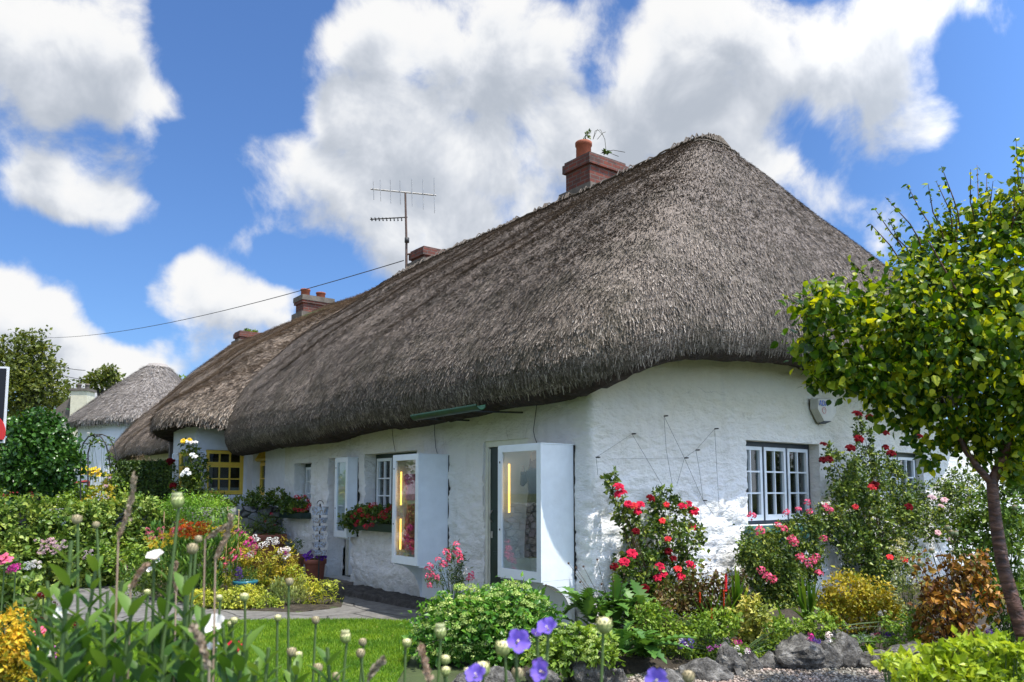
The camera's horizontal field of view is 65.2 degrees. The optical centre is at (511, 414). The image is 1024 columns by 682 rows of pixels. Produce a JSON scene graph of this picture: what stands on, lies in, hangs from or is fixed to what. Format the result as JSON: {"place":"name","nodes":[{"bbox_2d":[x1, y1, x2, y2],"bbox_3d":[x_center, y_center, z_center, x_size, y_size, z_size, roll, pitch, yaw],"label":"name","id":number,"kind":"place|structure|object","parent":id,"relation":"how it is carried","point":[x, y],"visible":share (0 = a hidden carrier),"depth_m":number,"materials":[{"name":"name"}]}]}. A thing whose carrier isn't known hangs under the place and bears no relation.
{"place":"outdoors","nodes":[
{"label":"outdoors","id":0,"kind":"place"},
{"bbox_2d":[48,384,96,504],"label":"gabled house","id":1,"kind":"structure","parent":0,"point":[80,397],"depth_m":43.92,"materials":[{"name":"concrete"}]},
{"bbox_2d":[188,621,211,681],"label":"grass seed head","id":2,"kind":"object","parent":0,"point":[200,642],"depth_m":1.27},
{"bbox_2d":[212,513,233,681],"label":"grass seed head","id":3,"kind":"object","parent":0,"point":[227,534],"depth_m":1.68},
{"bbox_2d":[136,573,342,611],"bbox_3d":[-5.665,2.970,15.114,3.704,0.126,11.885,4,-7,-37],"label":"flower bed","id":4,"kind":"object","parent":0,"point":[300,606],"visible":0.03,"depth_m":10.56,"materials":[{"name":"soil"}]},
{"bbox_2d":[143,502,247,599],"bbox_3d":[-4.310,1.859,10.838,1.401,1.338,1.008,0,-6,-1],"label":"helenium plant","id":5,"kind":"object","parent":4,"relation":"on","point":[192,530],"visible":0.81,"depth_m":10.85,"materials":[{"name":"green plant"}]},
{"bbox_2d":[154,487,240,578],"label":"spirea shrub","id":6,"kind":"object","parent":4,"relation":"on","point":[219,507],"visible":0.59,"depth_m":13.06,"materials":[{"name":"green plant"}]},
{"bbox_2d":[171,437,230,506],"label":"climbing rose","id":7,"kind":"object","parent":4,"relation":"on","point":[192,474],"visible":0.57,"depth_m":15.40,"materials":[{"name":"green plant"}]},
{"bbox_2d":[190,583,284,608],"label":"feverfew plant","id":8,"kind":"object","parent":4,"relation":"on","point":[230,600],"visible":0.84,"depth_m":10.24,"materials":[{"name":"yellow plant"}]},
{"bbox_2d":[207,563,308,594],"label":"lime shrub","id":9,"kind":"object","parent":4,"relation":"on","point":[228,582],"visible":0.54,"depth_m":11.39,"materials":[{"name":"yellow plant"}]},
{"bbox_2d":[218,528,304,592],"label":"dianthus plant","id":10,"kind":"object","parent":4,"relation":"on","point":[269,564],"visible":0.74,"depth_m":11.48,"materials":[{"name":"multicoloured plant"}]},
{"bbox_2d":[248,533,286,576],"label":"flowering plant","id":11,"kind":"object","parent":4,"relation":"on","point":[270,547],"visible":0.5,"depth_m":13.93,"materials":[{"name":"plant"}]},
{"bbox_2d":[260,574,309,604],"bbox_3d":[-2.969,2.290,10.469,0.696,0.408,0.389,0,-6,2],"label":"lavender cotton","id":12,"kind":"object","parent":4,"relation":"on","point":[276,589],"visible":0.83,"depth_m":10.46,"materials":[{"name":"green plant"}]},
{"bbox_2d":[297,571,343,604],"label":"golden grass","id":13,"kind":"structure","parent":4,"relation":"on","point":[315,587],"depth_m":10.60,"materials":[{"name":"yellow plant"}]},
{"bbox_2d":[68,617,419,681],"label":"lawn grass","id":14,"kind":"structure","parent":0,"point":[388,646],"depth_m":7.80,"materials":[{"name":"green plant"}]},
{"bbox_2d":[27,572,531,641],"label":"path","id":15,"kind":"structure","parent":0,"point":[352,607],"depth_m":10.00,"materials":[{"name":"grey concrete"}]},
{"bbox_2d":[113,548,182,597],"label":"campanula plant","id":16,"kind":"object","parent":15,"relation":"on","point":[157,582],"visible":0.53,"depth_m":11.11,"materials":[{"name":"green plant"}]},
{"bbox_2d":[311,500,328,584],"bbox_3d":[-3.037,2.038,12.609,0.297,1.361,0.295,2,-6,-15],"label":"postcard rack","id":17,"kind":"object","parent":15,"relation":"on","point":[319,511],"visible":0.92,"depth_m":12.56,"materials":[{"name":"metal"}]},
{"bbox_2d":[424,539,474,612],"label":"snapdragon plant","id":18,"kind":"object","parent":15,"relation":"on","point":[456,570],"visible":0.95,"depth_m":8.90,"materials":[{"name":"pink plant"}]},
{"bbox_2d":[334,585,468,612],"bbox_3d":[-1.272,2.496,10.461,0.550,0.177,4.450,4,-7,-37],"label":"soil strip","id":19,"kind":"object","parent":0,"point":[380,595],"visible":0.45,"depth_m":11.01,"materials":[{"name":"brown soil"}]},
{"bbox_2d":[0,0,1023,437],"label":"sky","id":20,"kind":"structure","parent":0,"point":[162,161],"materials":[{"name":"blue"}]},
{"bbox_2d":[4,495,1023,681],"bbox_3d":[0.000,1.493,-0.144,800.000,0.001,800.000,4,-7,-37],"label":"ground","id":21,"kind":"structure","parent":0,"point":[414,672],"depth_m":6.77,"materials":[{"name":"brown soil"}]},
{"bbox_2d":[0,367,9,442],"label":"sign board","id":22,"kind":"object","parent":21,"relation":"on","point":[4,378],"visible":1,"depth_m":6.54,"materials":[{"name":"metal"}]},
{"bbox_2d":[0,554,53,680],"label":"ivy mound","id":23,"kind":"object","parent":21,"relation":"on","point":[24,582],"visible":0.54,"depth_m":3.43,"materials":[{"name":"green plant"}]},
{"bbox_2d":[0,600,75,681],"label":"golden shrub","id":24,"kind":"object","parent":21,"relation":"on","point":[13,639],"visible":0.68,"depth_m":2.51,"materials":[{"name":"yellow plant"}]},
{"bbox_2d":[23,620,53,681],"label":"leafy plant","id":25,"kind":"object","parent":21,"relation":"on","point":[40,669],"visible":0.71,"depth_m":1.91,"materials":[{"name":"green plant"}]},
{"bbox_2d":[0,325,80,494],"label":"tree","id":26,"kind":"object","parent":21,"relation":"on","point":[30,379],"visible":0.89,"depth_m":46.09,"materials":[{"name":"green plant"}]},
{"bbox_2d":[0,405,90,503],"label":"topiary tree","id":27,"kind":"object","parent":21,"relation":"on","point":[48,449],"visible":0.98,"depth_m":13.62,"materials":[{"name":"green plant"}]},
{"bbox_2d":[25,581,76,681],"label":"leafy plant","id":28,"kind":"object","parent":21,"relation":"on","point":[47,591],"visible":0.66,"depth_m":1.76,"materials":[{"name":"green plant"}]},
{"bbox_2d":[14,516,93,585],"bbox_3d":[-6.898,2.048,12.113,1.385,1.092,0.578,0,-6,-1],"label":"white bedding","id":29,"kind":"object","parent":21,"relation":"on","point":[55,545],"visible":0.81,"depth_m":12.07,"materials":[{"name":"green plant"}]},
{"bbox_2d":[33,541,93,681],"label":"leafy plant","id":30,"kind":"object","parent":21,"relation":"on","point":[67,578],"visible":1,"depth_m":1.46,"materials":[{"name":"green plant"}]},
{"bbox_2d":[41,585,88,681],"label":"leafy plant","id":31,"kind":"object","parent":21,"relation":"on","point":[69,654],"visible":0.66,"depth_m":1.62,"materials":[{"name":"green plant"}]},
{"bbox_2d":[0,457,130,507],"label":"flower bush","id":32,"kind":"object","parent":21,"relation":"on","point":[77,490],"visible":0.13,"depth_m":16.02,"materials":[{"name":"green plant"}]},
{"bbox_2d":[47,554,110,681],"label":"leafy plant","id":33,"kind":"object","parent":21,"relation":"on","point":[94,563],"visible":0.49,"depth_m":1.81,"materials":[{"name":"green plant"}]},
{"bbox_2d":[54,606,105,681],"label":"leafy plant","id":34,"kind":"object","parent":21,"relation":"on","point":[85,641],"visible":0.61,"depth_m":1.66,"materials":[{"name":"green plant"}]},
{"bbox_2d":[80,434,117,499],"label":"rose arch","id":35,"kind":"structure","parent":21,"relation":"on","point":[83,443],"depth_m":15.91,"materials":[{"name":"black metal"}]},
{"bbox_2d":[87,432,125,498],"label":"climbing plant","id":36,"kind":"object","parent":35,"relation":"attached to","point":[113,478],"visible":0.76,"depth_m":15.57,"materials":[{"name":"green plant"}]},
{"bbox_2d":[77,629,122,681],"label":"leafy plant","id":37,"kind":"object","parent":21,"relation":"on","point":[101,660],"visible":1,"depth_m":1.51,"materials":[{"name":"green plant"}]},
{"bbox_2d":[76,363,125,395],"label":"tree","id":38,"kind":"object","parent":21,"relation":"on","point":[107,373],"visible":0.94,"depth_m":55.17,"materials":[{"name":"green plant"}]},
{"bbox_2d":[38,506,177,583],"bbox_3d":[-6.955,2.086,12.515,3.587,1.315,0.597,0,-6,-4],"label":"ground cover","id":39,"kind":"object","parent":21,"relation":"on","point":[137,551],"visible":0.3,"depth_m":12.41,"materials":[{"name":"green plant"}]},
{"bbox_2d":[90,580,140,681],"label":"leafy plant","id":40,"kind":"object","parent":21,"relation":"on","point":[104,623],"visible":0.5,"depth_m":1.72,"materials":[{"name":"green plant"}]},
{"bbox_2d":[97,591,150,681],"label":"leafy plant","id":41,"kind":"object","parent":21,"relation":"on","point":[120,667],"visible":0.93,"depth_m":1.56,"materials":[{"name":"green plant"}]},
{"bbox_2d":[66,363,182,499],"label":"thatched cottage","id":42,"kind":"structure","parent":21,"relation":"on","point":[116,409],"depth_m":31.07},
{"bbox_2d":[113,471,136,681],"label":"grass seed head","id":43,"kind":"object","parent":21,"relation":"on","point":[130,501],"depth_m":1.58},
{"bbox_2d":[0,505,280,587],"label":"stone wall","id":44,"kind":"structure","parent":21,"relation":"on","point":[244,512],"depth_m":14.35,"materials":[{"name":"grey stone"}]},
{"bbox_2d":[0,489,166,508],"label":"wall top plants","id":45,"kind":"object","parent":44,"relation":"on","point":[53,501],"depth_m":14.84,"materials":[{"name":"green plant"}]},
{"bbox_2d":[0,487,212,592],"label":"ivy","id":46,"kind":"object","parent":44,"relation":"attached to","point":[15,537],"visible":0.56,"depth_m":12.46,"materials":[{"name":"green plant"}]},
{"bbox_2d":[198,485,291,534],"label":"wall top plants","id":47,"kind":"object","parent":44,"relation":"on","point":[254,498],"depth_m":14.44,"materials":[{"name":"green plant"}]},
{"bbox_2d":[23,617,263,681],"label":"foreground plants","id":48,"kind":"object","parent":21,"relation":"on","point":[33,647],"visible":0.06,"depth_m":2.01,"materials":[{"name":"green plant"}]},
{"bbox_2d":[129,618,168,681],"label":"leafy plant","id":49,"kind":"object","parent":21,"relation":"on","point":[141,673],"visible":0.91,"depth_m":1.61,"materials":[{"name":"green plant"}]},
{"bbox_2d":[111,458,188,502],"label":"hedge","id":50,"kind":"object","parent":21,"relation":"on","point":[153,477],"visible":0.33,"depth_m":16.14,"materials":[{"name":"green plant"}]},
{"bbox_2d":[134,561,192,681],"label":"leafy plant","id":51,"kind":"object","parent":21,"relation":"on","point":[161,604],"visible":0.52,"depth_m":1.86,"materials":[{"name":"green plant"}]},
{"bbox_2d":[147,492,184,681],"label":"budding flower","id":52,"kind":"object","parent":21,"relation":"on","point":[177,501],"visible":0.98,"depth_m":1.67,"materials":[{"name":"green plant"}]},
{"bbox_2d":[152,571,205,681],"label":"leafy plant","id":53,"kind":"object","parent":21,"relation":"on","point":[181,665],"visible":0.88,"depth_m":1.51,"materials":[{"name":"green plant"}]},
{"bbox_2d":[174,605,225,681],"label":"leafy plant","id":54,"kind":"object","parent":21,"relation":"on","point":[202,618],"visible":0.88,"depth_m":1.46,"materials":[{"name":"green plant"}]},
{"bbox_2d":[208,619,257,681],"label":"leafy plant","id":55,"kind":"object","parent":21,"relation":"on","point":[230,651],"visible":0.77,"depth_m":1.81,"materials":[{"name":"green plant"}]},
{"bbox_2d":[224,624,265,681],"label":"leafy plant","id":56,"kind":"object","parent":21,"relation":"on","point":[240,659],"visible":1,"depth_m":1.56,"materials":[{"name":"green plant"}]},
{"bbox_2d":[106,246,441,571],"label":"thatched cottage","id":57,"kind":"structure","parent":21,"relation":"on","point":[198,404],"depth_m":16.84,"materials":[{"name":"white stone"}]},
{"bbox_2d":[206,450,243,493],"bbox_3d":[-5.905,1.188,16.355,0.770,0.890,0.198,4,-7,-37],"label":"window","id":58,"kind":"structure","parent":57,"relation":"in","point":[228,490],"depth_m":16.33,"materials":[{"name":"yellow paint"}]},
{"bbox_2d":[398,571,566,669],"bbox_3d":[-0.209,1.804,6.984,1.556,0.850,0.778,-1,-6,7],"label":"sedum plant","id":59,"kind":"object","parent":21,"relation":"on","point":[491,615],"visible":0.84,"depth_m":6.82,"materials":[{"name":"green plant"}]},
{"bbox_2d":[506,629,530,681],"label":"bellflower","id":60,"kind":"object","parent":21,"relation":"on","point":[518,641],"visible":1,"depth_m":1.31,"materials":[{"name":"purple plant"}]},
{"bbox_2d":[520,620,625,681],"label":"sedum plant","id":61,"kind":"object","parent":21,"relation":"on","point":[584,645],"visible":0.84,"depth_m":6.18,"materials":[{"name":"green plant"}]},
{"bbox_2d":[223,132,974,634],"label":"thatched cottage","id":62,"kind":"structure","parent":21,"relation":"on","point":[601,304],"depth_m":9.93,"materials":[{"name":"stone"}]},
{"bbox_2d":[279,512,310,518],"bbox_3d":[-3.838,1.782,14.123,0.195,0.100,0.950,4,-7,-37],"label":"window box","id":63,"kind":"object","parent":62,"relation":"attached to","point":[300,515],"visible":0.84,"depth_m":13.81,"materials":[{"name":"green paint"}]},
{"bbox_2d":[274,495,311,518],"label":"geranium","id":64,"kind":"object","parent":63,"relation":"in","point":[295,504],"visible":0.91,"depth_m":13.92,"materials":[{"name":"green plant"}]},
{"bbox_2d":[334,457,359,539],"bbox_3d":[-2.600,1.318,12.581,0.216,1.277,0.460,4,-7,-37],"label":"display case","id":65,"kind":"object","parent":62,"relation":"attached to","point":[347,494],"visible":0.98,"depth_m":12.49,"materials":[{"name":"white paint"}]},
{"bbox_2d":[334,458,349,537],"bbox_3d":[-2.669,1.302,12.531,0.032,1.230,0.452,4,-7,-37],"label":"glazed door","id":66,"kind":"structure","parent":65,"relation":"in","point":[337,533],"depth_m":12.55,"materials":[{"name":"white paint"}]},
{"bbox_2d":[349,522,391,532],"bbox_3d":[-1.821,1.623,11.482,0.215,0.110,1.900,4,-7,-37],"label":"window box","id":67,"kind":"object","parent":62,"relation":"attached to","point":[383,527],"visible":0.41,"depth_m":11.49,"materials":[{"name":"green paint"}]},
{"bbox_2d":[337,502,391,534],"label":"geranium","id":68,"kind":"object","parent":67,"relation":"in","point":[362,513],"visible":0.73,"depth_m":11.66,"materials":[{"name":"green plant"}]},
{"bbox_2d":[375,452,416,506],"bbox_3d":[-1.582,1.082,11.859,0.172,1.020,1.580,4,-7,-37],"label":"window","id":69,"kind":"structure","parent":62,"relation":"in","point":[380,458],"depth_m":12.24,"materials":[{"name":"white paint"}]},
{"bbox_2d":[370,178,435,267],"bbox_3d":[-2.723,-4.672,19.984,1.652,2.535,0.240,0,-6,0],"label":"tv aerial","id":70,"kind":"object","parent":62,"relation":"attached to","point":[406,237],"visible":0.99,"depth_m":20.01,"materials":[{"name":"black metal"}]},
{"bbox_2d":[391,453,449,599],"bbox_3d":[-1.198,1.494,10.498,0.496,1.927,0.670,4,-7,-37],"label":"display case","id":71,"kind":"object","parent":62,"relation":"attached to","point":[432,490],"visible":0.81,"depth_m":10.32,"materials":[{"name":"white paint"}]},
{"bbox_2d":[391,454,420,565],"bbox_3d":[-1.381,1.233,10.384,0.038,1.405,0.662,4,-7,-37],"label":"glazed door","id":72,"kind":"structure","parent":71,"relation":"in","point":[414,561],"depth_m":10.29,"materials":[{"name":"white paint"}]},
{"bbox_2d":[402,464,415,549],"bbox_3d":[-1.279,1.221,10.610,0.341,1.117,0.338,4,-7,-37],"label":"dress form","id":73,"kind":"object","parent":71,"relation":"in","point":[408,542],"visible":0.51,"depth_m":10.50,"materials":[{"name":"fabric"}]},
{"bbox_2d":[498,443,576,625],"bbox_3d":[0.263,1.297,8.604,0.496,1.937,0.750,4,-7,-37],"label":"display case","id":74,"kind":"object","parent":62,"relation":"attached to","point":[549,566],"visible":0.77,"depth_m":8.43,"materials":[{"name":"white paint"}]},
{"bbox_2d":[498,444,543,582],"bbox_3d":[0.080,1.036,8.491,0.038,1.415,0.742,4,-7,-37],"label":"glazed door","id":75,"kind":"structure","parent":74,"relation":"in","point":[503,572],"depth_m":8.40,"materials":[{"name":"white paint"}]},
{"bbox_2d":[520,451,536,557],"bbox_3d":[0.237,0.958,8.604,0.352,1.141,0.271,-2,-6,19],"label":"mannequin","id":76,"kind":"object","parent":74,"relation":"in","point":[528,477],"visible":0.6,"depth_m":8.51},
{"bbox_2d":[744,441,825,543],"bbox_3d":[3.453,1.008,10.466,1.680,1.280,0.380,4,-7,-37],"label":"window","id":77,"kind":"structure","parent":62,"relation":"in","point":[763,517],"depth_m":10.52,"materials":[{"name":"white paint"}]},
{"bbox_2d":[810,399,835,423],"bbox_3d":[4.261,-0.053,10.914,0.494,0.371,0.118,4,-7,-37],"label":"alarm box","id":78,"kind":"object","parent":62,"relation":"attached to","point":[822,412],"visible":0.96,"depth_m":10.84,"materials":[{"name":"plastic"}]},
{"bbox_2d":[886,452,916,517],"bbox_3d":[5.948,1.127,12.485,1.200,1.050,0.172,4,-7,-37],"label":"window","id":79,"kind":"structure","parent":62,"relation":"in","point":[905,457],"depth_m":12.64,"materials":[{"name":"white paint"}]},
{"bbox_2d":[770,138,1023,642],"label":"birch tree","id":80,"kind":"object","parent":21,"relation":"on","point":[974,319],"visible":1,"depth_m":5.16,"materials":[{"name":"green plant"}]},
{"bbox_2d":[866,645,939,681],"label":"box bush","id":81,"kind":"object","parent":21,"relation":"on","point":[906,667],"visible":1,"depth_m":2.51,"materials":[{"name":"green plant"}]},
{"bbox_2d":[881,625,1023,681],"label":"box bush","id":82,"kind":"object","parent":21,"relation":"on","point":[980,664],"visible":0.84,"depth_m":2.60,"materials":[{"name":"green plant"}]},
{"bbox_2d":[947,441,1023,572],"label":"garden wall","id":83,"kind":"structure","parent":21,"relation":"on","point":[952,461],"depth_m":13.92,"materials":[{"name":"stone"}]},
{"bbox_2d":[628,666,888,681],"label":"gravel","id":84,"kind":"structure","parent":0,"point":[819,673],"depth_m":6.46,"materials":[{"name":"grey gravel"}]},
{"bbox_2d":[507,577,1023,675],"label":"flower bed","id":85,"kind":"object","parent":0,"point":[634,663],"visible":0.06,"depth_m":7.28,"materials":[{"name":"soil"}]},
{"bbox_2d":[566,651,609,681],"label":"rock","id":86,"kind":"object","parent":85,"relation":"on","point":[580,669],"visible":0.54,"depth_m":6.17,"materials":[{"name":"grey stone"}]},
{"bbox_2d":[556,574,669,629],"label":"artichoke plant","id":87,"kind":"object","parent":85,"relation":"on","point":[590,611],"visible":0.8,"depth_m":7.83,"materials":[{"name":"green plant"}]},
{"bbox_2d":[598,617,695,663],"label":"artichoke plant","id":88,"kind":"object","parent":85,"relation":"on","point":[646,647],"visible":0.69,"depth_m":6.63,"materials":[{"name":"green plant"}]},
{"bbox_2d":[599,466,709,620],"bbox_3d":[1.543,1.446,8.494,1.552,1.793,0.586,3,-6,-28],"label":"climbing rose","id":89,"kind":"object","parent":85,"relation":"on","point":[651,559],"visible":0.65,"depth_m":8.46,"materials":[{"name":"green plant"}]},
{"bbox_2d":[650,558,753,629],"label":"bronze shrub","id":90,"kind":"object","parent":85,"relation":"on","point":[688,587],"visible":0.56,"depth_m":7.83,"materials":[{"name":"brown plant"}]},
{"bbox_2d":[678,657,733,680],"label":"rock","id":91,"kind":"object","parent":85,"relation":"on","point":[707,668],"visible":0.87,"depth_m":6.36,"materials":[{"name":"grey stone"}]},
{"bbox_2d":[692,573,752,634],"bbox_3d":[1.882,1.788,7.379,0.675,0.664,0.612,4,-7,-37],"label":"red hot poker","id":92,"kind":"object","parent":85,"relation":"on","point":[723,605],"visible":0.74,"depth_m":7.39,"materials":[{"name":"green plant"}]},
{"bbox_2d":[715,641,745,671],"bbox_3d":[1.825,2.052,6.660,0.212,0.311,0.203,4,-7,-37],"label":"rock","id":93,"kind":"object","parent":85,"relation":"on","point":[729,657],"visible":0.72,"depth_m":6.62,"materials":[{"name":"grey stone"}]},
{"bbox_2d":[727,587,782,644],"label":"variegated shrub","id":94,"kind":"object","parent":85,"relation":"on","point":[751,631],"visible":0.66,"depth_m":7.29,"materials":[{"name":"yellow plant"}]},
{"bbox_2d":[619,600,940,661],"bbox_3d":[1.987,1.947,6.959,3.635,0.692,0.336,0,-6,0],"label":"ground cover","id":95,"kind":"object","parent":85,"relation":"on","point":[649,611],"visible":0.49,"depth_m":6.93,"materials":[{"name":"green plant"}]},
{"bbox_2d":[733,499,854,609],"bbox_3d":[3.411,1.750,9.732,2.343,1.447,0.660,4,-7,-37],"label":"rose bush","id":96,"kind":"object","parent":85,"relation":"on","point":[779,587],"visible":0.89,"depth_m":9.56,"materials":[{"name":"green plant"}]},
{"bbox_2d":[772,629,825,669],"bbox_3d":[2.459,2.038,6.816,0.456,0.370,0.390,4,-7,-37],"label":"rock","id":97,"kind":"object","parent":85,"relation":"on","point":[796,651],"visible":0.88,"depth_m":6.71,"materials":[{"name":"grey stone"}]},
{"bbox_2d":[790,567,825,625],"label":"sword leaf plant","id":98,"kind":"object","parent":85,"relation":"on","point":[811,603],"visible":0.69,"depth_m":7.45,"materials":[{"name":"green plant"}]},
{"bbox_2d":[818,639,843,668],"bbox_3d":[2.671,2.074,6.830,0.291,0.300,0.172,-1,-6,9],"label":"rock","id":99,"kind":"object","parent":85,"relation":"on","point":[834,658],"visible":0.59,"depth_m":6.75,"materials":[{"name":"grey stone"}]},
{"bbox_2d":[827,628,862,668],"bbox_3d":[2.843,2.032,6.845,0.247,0.388,0.250,4,-7,-37],"label":"rock","id":100,"kind":"object","parent":85,"relation":"on","point":[847,647],"visible":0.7,"depth_m":6.80,"materials":[{"name":"grey stone"}]},
{"bbox_2d":[813,565,912,635],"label":"golden shrub","id":101,"kind":"object","parent":85,"relation":"on","point":[859,605],"visible":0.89,"depth_m":7.70,"materials":[{"name":"yellow plant"}]},
{"bbox_2d":[817,408,930,593],"bbox_3d":[4.809,1.247,10.859,2.868,2.672,0.758,4,-7,-33],"label":"climbing rose","id":102,"kind":"object","parent":85,"relation":"on","point":[873,552],"visible":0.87,"depth_m":10.79,"materials":[{"name":"green plant"}]},
{"bbox_2d":[884,532,932,640],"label":"grey herb","id":103,"kind":"object","parent":85,"relation":"on","point":[894,583],"visible":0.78,"depth_m":7.48,"materials":[{"name":"silver plant"}]},
{"bbox_2d":[904,465,986,584],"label":"climbing rose","id":104,"kind":"object","parent":85,"relation":"on","point":[948,490],"visible":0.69,"depth_m":12.16,"materials":[{"name":"green plant"}]},
{"bbox_2d":[907,546,1007,652],"bbox_3d":[3.791,1.617,6.846,0.816,0.990,0.460,-1,-6,13],"label":"withered shrub","id":105,"kind":"object","parent":85,"relation":"on","point":[961,617],"visible":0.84,"depth_m":6.82,"materials":[{"name":"brown plant"}]},
{"bbox_2d":[939,433,1023,577],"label":"background bush","id":106,"kind":"object","parent":85,"relation":"on","point":[978,516],"visible":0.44,"depth_m":10.63,"materials":[{"name":"green plant"}]},
{"bbox_2d":[968,493,1023,642],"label":"leafy shrub","id":107,"kind":"object","parent":85,"relation":"on","point":[1018,579],"visible":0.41,"depth_m":7.15,"materials":[{"name":"green plant"}]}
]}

